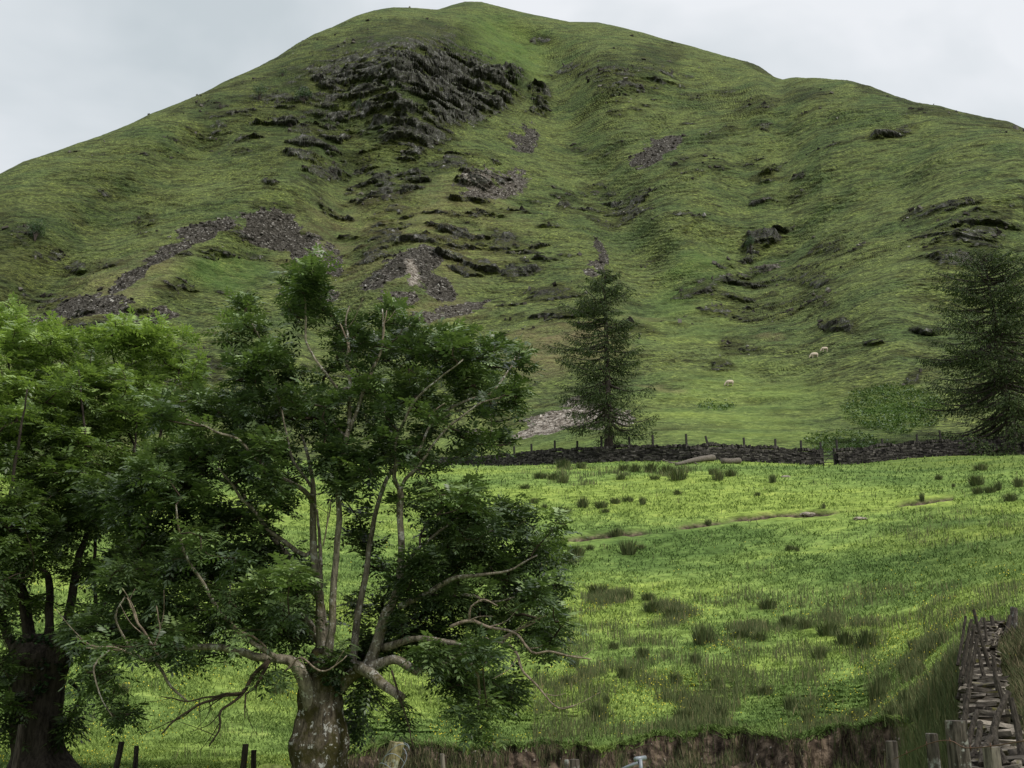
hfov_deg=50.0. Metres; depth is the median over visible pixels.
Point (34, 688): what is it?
ivy
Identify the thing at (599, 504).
rush clump
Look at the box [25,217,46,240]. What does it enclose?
hillside tree
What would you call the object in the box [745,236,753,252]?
hawthorn bush
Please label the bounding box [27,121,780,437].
scree
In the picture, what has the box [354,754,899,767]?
streamside grass
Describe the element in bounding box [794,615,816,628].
rush clump
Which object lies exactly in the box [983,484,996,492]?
rush clump
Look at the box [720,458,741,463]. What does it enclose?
fallen log
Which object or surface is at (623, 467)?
rush clump
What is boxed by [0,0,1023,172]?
sky
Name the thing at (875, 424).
bracken
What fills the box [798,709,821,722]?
rush clump
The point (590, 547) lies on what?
rush clump
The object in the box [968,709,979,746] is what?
wooden stake
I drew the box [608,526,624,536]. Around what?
rush clump
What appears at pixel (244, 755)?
wooden stake
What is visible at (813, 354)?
sheep
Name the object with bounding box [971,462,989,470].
rush clump
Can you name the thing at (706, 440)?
wire fence
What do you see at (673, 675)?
rush clump
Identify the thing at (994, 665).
wooden stake
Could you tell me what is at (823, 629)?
rush clump
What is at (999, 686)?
wooden stake
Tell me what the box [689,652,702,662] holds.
rush clump
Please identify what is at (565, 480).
rush clump
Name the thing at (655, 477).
rush clump
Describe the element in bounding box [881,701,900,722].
rush clump
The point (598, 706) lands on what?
rush clump
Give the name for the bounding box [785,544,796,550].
rush clump
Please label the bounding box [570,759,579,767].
fence post
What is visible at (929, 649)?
rush clump
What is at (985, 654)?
wooden stake
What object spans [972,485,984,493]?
rush clump
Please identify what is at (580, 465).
rush clump
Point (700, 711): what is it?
rushes
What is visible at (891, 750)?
fence post
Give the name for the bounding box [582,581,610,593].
rush clump
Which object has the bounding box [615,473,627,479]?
rush clump
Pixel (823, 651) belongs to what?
rush clump
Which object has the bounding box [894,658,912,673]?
rush clump
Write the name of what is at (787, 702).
rush clump
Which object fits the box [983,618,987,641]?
wooden stake
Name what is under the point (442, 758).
fence post
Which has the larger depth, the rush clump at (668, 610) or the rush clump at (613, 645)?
the rush clump at (668, 610)
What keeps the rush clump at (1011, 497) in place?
on the ground at (874, 171)
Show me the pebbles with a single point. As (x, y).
(664, 759)
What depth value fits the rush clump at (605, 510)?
67.77 m
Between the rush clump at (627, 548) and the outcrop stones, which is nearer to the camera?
the rush clump at (627, 548)
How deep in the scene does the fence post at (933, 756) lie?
7.95 m
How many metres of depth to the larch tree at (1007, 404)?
110.69 m
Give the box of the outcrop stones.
[1,6,1023,427]
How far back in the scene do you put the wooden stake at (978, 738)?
10.21 m
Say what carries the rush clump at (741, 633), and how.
on the ground at (874, 171)
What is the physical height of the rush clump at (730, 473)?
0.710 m
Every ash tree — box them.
[0,291,217,767]
[45,242,599,767]
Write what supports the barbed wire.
attached to the fence post at (992, 758)
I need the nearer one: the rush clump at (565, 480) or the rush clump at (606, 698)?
the rush clump at (606, 698)
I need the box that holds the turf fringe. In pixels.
[348,714,910,758]
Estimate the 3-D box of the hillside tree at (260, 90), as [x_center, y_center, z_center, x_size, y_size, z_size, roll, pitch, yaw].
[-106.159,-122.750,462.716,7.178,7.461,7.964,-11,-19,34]
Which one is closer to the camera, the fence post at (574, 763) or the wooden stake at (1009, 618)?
the fence post at (574, 763)
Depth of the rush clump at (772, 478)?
75.44 m
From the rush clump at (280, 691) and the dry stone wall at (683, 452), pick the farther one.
the dry stone wall at (683, 452)
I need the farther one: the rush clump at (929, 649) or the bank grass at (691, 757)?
the rush clump at (929, 649)
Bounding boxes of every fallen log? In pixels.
[662,454,715,465]
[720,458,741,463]
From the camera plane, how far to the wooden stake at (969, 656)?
16.16 m
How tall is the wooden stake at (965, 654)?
1.192 m
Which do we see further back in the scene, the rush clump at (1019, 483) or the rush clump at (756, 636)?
the rush clump at (1019, 483)
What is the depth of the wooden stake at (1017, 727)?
10.06 m
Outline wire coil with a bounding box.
[379,743,408,767]
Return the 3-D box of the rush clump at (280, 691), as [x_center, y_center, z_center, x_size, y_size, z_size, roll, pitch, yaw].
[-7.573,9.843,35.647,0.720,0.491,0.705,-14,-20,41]
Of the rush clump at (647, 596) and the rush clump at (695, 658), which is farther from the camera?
the rush clump at (647, 596)
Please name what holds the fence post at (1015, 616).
on the ground at (874, 171)
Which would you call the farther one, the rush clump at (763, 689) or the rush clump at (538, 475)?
the rush clump at (538, 475)
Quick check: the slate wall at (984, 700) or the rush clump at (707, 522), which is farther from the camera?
the rush clump at (707, 522)
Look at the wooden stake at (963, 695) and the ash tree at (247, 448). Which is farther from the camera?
the ash tree at (247, 448)
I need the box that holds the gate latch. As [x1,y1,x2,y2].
[622,756,646,767]
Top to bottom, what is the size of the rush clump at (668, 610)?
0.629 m
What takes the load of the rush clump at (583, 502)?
on the ground at (874, 171)
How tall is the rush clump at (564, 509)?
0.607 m
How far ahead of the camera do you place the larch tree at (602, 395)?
111.03 m
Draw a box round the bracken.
[694,381,945,454]
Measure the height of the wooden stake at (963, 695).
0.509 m
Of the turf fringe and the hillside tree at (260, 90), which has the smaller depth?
the turf fringe
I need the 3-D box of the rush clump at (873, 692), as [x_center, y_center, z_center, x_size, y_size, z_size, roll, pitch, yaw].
[10.367,8.678,31.235,0.846,0.875,1.000,5,-16,-16]
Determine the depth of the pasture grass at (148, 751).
44.62 m
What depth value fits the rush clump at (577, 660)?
39.27 m
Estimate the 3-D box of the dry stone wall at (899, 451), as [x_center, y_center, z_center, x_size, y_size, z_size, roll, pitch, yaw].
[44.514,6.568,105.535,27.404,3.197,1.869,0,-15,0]
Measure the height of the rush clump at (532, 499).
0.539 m
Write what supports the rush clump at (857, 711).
on the ground at (874, 171)
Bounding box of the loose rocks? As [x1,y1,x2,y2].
[0,7,1021,429]
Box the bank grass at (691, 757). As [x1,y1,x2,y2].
[348,711,907,767]
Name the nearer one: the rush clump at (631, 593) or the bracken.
the rush clump at (631, 593)
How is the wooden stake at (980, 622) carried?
on the slate wall at (984, 700)
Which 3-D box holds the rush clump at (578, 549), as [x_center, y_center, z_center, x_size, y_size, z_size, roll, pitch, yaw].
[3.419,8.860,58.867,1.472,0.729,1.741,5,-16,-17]
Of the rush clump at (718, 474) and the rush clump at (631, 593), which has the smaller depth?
the rush clump at (631, 593)
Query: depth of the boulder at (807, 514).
65.09 m
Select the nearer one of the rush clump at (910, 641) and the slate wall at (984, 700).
the slate wall at (984, 700)
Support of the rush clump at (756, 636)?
on the ground at (874, 171)
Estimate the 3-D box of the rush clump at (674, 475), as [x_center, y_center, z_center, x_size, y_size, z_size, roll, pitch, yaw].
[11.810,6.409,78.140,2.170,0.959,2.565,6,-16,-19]
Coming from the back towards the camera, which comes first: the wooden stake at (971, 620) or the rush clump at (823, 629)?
the rush clump at (823, 629)
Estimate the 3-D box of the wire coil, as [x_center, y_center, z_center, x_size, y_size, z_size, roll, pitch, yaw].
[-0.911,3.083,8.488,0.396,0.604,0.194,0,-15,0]
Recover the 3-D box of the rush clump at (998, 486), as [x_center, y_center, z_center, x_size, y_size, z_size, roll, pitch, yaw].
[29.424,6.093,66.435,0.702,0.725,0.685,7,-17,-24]
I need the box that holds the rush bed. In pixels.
[878,603,1023,767]
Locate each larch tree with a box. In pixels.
[539,269,659,448]
[902,246,1023,455]
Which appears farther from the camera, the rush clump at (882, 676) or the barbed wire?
the rush clump at (882, 676)
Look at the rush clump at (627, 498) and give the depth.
70.87 m
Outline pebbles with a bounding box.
[348,728,899,767]
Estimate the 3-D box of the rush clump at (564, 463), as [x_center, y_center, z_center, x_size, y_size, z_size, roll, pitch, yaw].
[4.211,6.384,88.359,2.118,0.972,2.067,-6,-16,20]
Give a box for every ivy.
[6,633,73,724]
[300,650,348,696]
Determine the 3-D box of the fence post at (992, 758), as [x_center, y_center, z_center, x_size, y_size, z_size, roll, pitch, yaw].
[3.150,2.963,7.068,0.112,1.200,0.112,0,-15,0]
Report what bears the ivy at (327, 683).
attached to the ash tree at (247, 448)
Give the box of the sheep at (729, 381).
[724,380,733,385]
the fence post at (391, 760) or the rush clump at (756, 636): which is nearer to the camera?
the fence post at (391, 760)
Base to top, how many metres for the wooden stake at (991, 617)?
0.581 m
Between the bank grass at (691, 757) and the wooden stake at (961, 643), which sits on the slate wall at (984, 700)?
the wooden stake at (961, 643)
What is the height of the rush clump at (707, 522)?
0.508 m
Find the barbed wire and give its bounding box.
[893,738,1023,759]
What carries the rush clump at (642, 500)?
on the ground at (874, 171)
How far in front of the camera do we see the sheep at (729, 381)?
167.40 m
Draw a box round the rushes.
[0,451,1023,767]
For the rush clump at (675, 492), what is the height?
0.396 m
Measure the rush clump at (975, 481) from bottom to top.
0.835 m
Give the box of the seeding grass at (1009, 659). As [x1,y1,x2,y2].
[996,613,1023,738]
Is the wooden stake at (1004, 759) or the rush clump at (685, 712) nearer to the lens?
the wooden stake at (1004, 759)
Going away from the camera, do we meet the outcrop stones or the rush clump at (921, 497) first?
the rush clump at (921, 497)
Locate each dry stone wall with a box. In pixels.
[426,442,824,465]
[834,437,1023,464]
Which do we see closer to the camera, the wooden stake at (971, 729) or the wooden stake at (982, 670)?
the wooden stake at (971, 729)
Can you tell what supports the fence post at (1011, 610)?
on the ground at (874, 171)
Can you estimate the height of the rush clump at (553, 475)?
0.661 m
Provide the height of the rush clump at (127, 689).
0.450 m
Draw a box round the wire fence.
[455,430,941,463]
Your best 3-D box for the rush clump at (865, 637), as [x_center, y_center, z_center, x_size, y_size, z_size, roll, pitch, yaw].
[12.598,8.912,38.910,1.448,0.887,1.412,-13,-20,40]
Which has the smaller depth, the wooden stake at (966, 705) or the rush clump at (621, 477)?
the wooden stake at (966, 705)
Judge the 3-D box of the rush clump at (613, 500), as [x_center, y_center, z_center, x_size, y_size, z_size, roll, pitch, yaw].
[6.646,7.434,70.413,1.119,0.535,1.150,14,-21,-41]
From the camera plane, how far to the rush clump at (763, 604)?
46.58 m
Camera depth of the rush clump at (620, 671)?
37.48 m
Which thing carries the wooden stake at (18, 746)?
on the ground at (874, 171)
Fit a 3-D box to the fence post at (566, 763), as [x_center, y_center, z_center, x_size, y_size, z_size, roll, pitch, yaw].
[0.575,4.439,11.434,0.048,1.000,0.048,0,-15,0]
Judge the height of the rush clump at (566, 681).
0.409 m
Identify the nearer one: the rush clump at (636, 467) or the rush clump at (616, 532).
the rush clump at (616, 532)
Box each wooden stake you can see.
[11,724,24,767]
[113,741,124,767]
[133,746,138,767]
[240,744,248,767]
[251,750,255,767]
[956,616,966,665]
[957,622,971,695]
[958,619,972,683]
[958,625,975,718]
[962,688,971,720]
[962,693,965,713]
[967,634,979,688]
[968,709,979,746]
[970,720,982,755]
[972,609,990,666]
[975,617,982,633]
[977,646,985,676]
[978,734,993,767]
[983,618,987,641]
[989,615,996,631]
[989,690,1011,733]
[990,727,1010,765]
[991,655,997,698]
[994,675,1007,709]
[1002,615,1011,637]
[1008,697,1023,766]
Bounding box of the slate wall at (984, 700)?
[954,620,1023,767]
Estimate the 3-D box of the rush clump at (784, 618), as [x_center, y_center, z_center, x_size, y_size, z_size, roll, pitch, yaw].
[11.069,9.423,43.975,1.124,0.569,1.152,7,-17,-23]
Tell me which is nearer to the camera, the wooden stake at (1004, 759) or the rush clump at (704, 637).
the wooden stake at (1004, 759)
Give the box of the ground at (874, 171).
[0,1,1023,767]
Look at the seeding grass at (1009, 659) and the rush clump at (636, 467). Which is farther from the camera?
the rush clump at (636, 467)
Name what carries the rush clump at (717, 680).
on the ground at (874, 171)
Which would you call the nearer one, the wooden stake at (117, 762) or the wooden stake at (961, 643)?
the wooden stake at (117, 762)
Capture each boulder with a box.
[799,512,815,516]
[853,517,866,520]
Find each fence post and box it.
[382,741,403,767]
[440,754,444,767]
[564,760,568,767]
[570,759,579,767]
[885,740,898,767]
[925,733,940,767]
[944,720,971,767]
[982,746,1001,767]
[1010,606,1013,629]
[1012,607,1017,633]
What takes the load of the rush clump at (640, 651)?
on the ground at (874, 171)
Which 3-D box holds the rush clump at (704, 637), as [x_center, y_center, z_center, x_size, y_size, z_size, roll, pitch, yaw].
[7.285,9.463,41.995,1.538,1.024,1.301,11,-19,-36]
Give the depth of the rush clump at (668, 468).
81.55 m
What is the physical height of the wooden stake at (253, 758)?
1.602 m
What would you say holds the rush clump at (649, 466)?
on the ground at (874, 171)
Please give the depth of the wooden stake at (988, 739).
9.45 m
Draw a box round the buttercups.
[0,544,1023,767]
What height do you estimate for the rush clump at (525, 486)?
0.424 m
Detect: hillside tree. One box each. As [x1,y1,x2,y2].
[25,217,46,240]
[250,84,268,99]
[293,86,311,102]
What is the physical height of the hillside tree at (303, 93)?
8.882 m
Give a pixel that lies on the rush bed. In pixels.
(916, 758)
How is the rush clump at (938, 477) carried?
on the ground at (874, 171)
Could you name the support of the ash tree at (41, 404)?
on the ground at (874, 171)
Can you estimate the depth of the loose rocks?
329.65 m
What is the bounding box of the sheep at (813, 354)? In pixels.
[809,352,817,358]
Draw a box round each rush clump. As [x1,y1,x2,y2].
[112,683,131,694]
[269,680,287,694]
[518,483,530,488]
[529,496,538,503]
[533,471,549,478]
[547,471,559,479]
[550,505,575,514]
[555,458,572,468]
[556,474,569,482]
[558,675,570,684]
[566,544,586,555]
[568,654,580,666]
[574,461,586,468]
[576,495,590,507]
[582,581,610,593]
[586,544,595,549]
[586,698,611,721]
[594,500,608,507]
[601,507,610,512]
[601,694,609,703]
[605,641,618,648]
[608,497,622,503]
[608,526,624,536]
[614,663,633,677]
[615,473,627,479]
[617,463,628,470]
[619,538,639,554]
[620,590,636,598]
[622,495,634,501]
[629,462,641,471]
[632,644,650,658]
[638,495,645,504]
[640,592,656,599]
[640,599,661,612]
[641,462,657,471]
[647,474,660,479]
[656,463,675,473]
[662,604,681,616]
[664,467,691,479]
[668,669,684,683]
[672,705,696,719]
[673,489,682,494]
[688,619,720,644]
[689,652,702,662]
[705,518,711,525]
[710,467,724,479]
[710,676,722,687]
[710,702,729,717]
[723,468,736,476]
[728,626,750,637]
[744,628,773,640]
[751,597,780,608]
[756,681,777,694]
[767,473,776,482]
[776,613,797,625]
[782,693,796,709]
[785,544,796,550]
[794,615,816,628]
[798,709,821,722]
[809,619,845,635]
[809,644,829,658]
[826,627,855,644]
[847,706,866,717]
[850,624,883,647]
[860,676,889,704]
[872,670,892,687]
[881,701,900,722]
[891,687,909,706]
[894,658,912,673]
[904,637,920,646]
[915,644,934,655]
[918,490,924,500]
[934,473,944,479]
[965,473,987,485]
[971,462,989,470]
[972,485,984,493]
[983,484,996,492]
[994,479,1002,490]
[1001,491,1020,500]
[1010,475,1023,486]
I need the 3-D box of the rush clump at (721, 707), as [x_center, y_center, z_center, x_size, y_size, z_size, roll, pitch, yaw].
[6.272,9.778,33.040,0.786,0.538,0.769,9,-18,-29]
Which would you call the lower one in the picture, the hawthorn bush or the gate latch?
the gate latch
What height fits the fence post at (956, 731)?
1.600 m
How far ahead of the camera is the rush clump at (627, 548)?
58.43 m
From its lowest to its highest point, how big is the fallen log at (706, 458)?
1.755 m
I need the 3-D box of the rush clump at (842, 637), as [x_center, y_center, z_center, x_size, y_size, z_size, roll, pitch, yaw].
[12.091,9.154,40.102,1.223,0.759,1.249,7,-17,-25]
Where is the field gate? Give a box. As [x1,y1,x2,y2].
[821,447,834,464]
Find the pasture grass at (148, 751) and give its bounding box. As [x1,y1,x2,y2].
[0,453,1023,767]
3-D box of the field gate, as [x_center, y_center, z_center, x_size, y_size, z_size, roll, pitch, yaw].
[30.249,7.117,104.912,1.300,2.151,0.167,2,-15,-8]
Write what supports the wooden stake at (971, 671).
on the slate wall at (984, 700)
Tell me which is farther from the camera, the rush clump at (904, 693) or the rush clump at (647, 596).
the rush clump at (647, 596)
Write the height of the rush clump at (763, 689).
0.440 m
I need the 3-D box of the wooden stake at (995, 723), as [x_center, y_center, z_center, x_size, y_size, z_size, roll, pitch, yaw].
[4.732,3.221,10.661,0.454,0.474,0.089,12,-19,-38]
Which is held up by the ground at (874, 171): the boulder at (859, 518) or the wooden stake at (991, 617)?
the boulder at (859, 518)
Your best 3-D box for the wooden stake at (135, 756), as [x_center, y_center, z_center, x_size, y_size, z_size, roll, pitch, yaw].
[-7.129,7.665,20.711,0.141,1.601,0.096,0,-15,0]
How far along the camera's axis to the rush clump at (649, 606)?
47.53 m

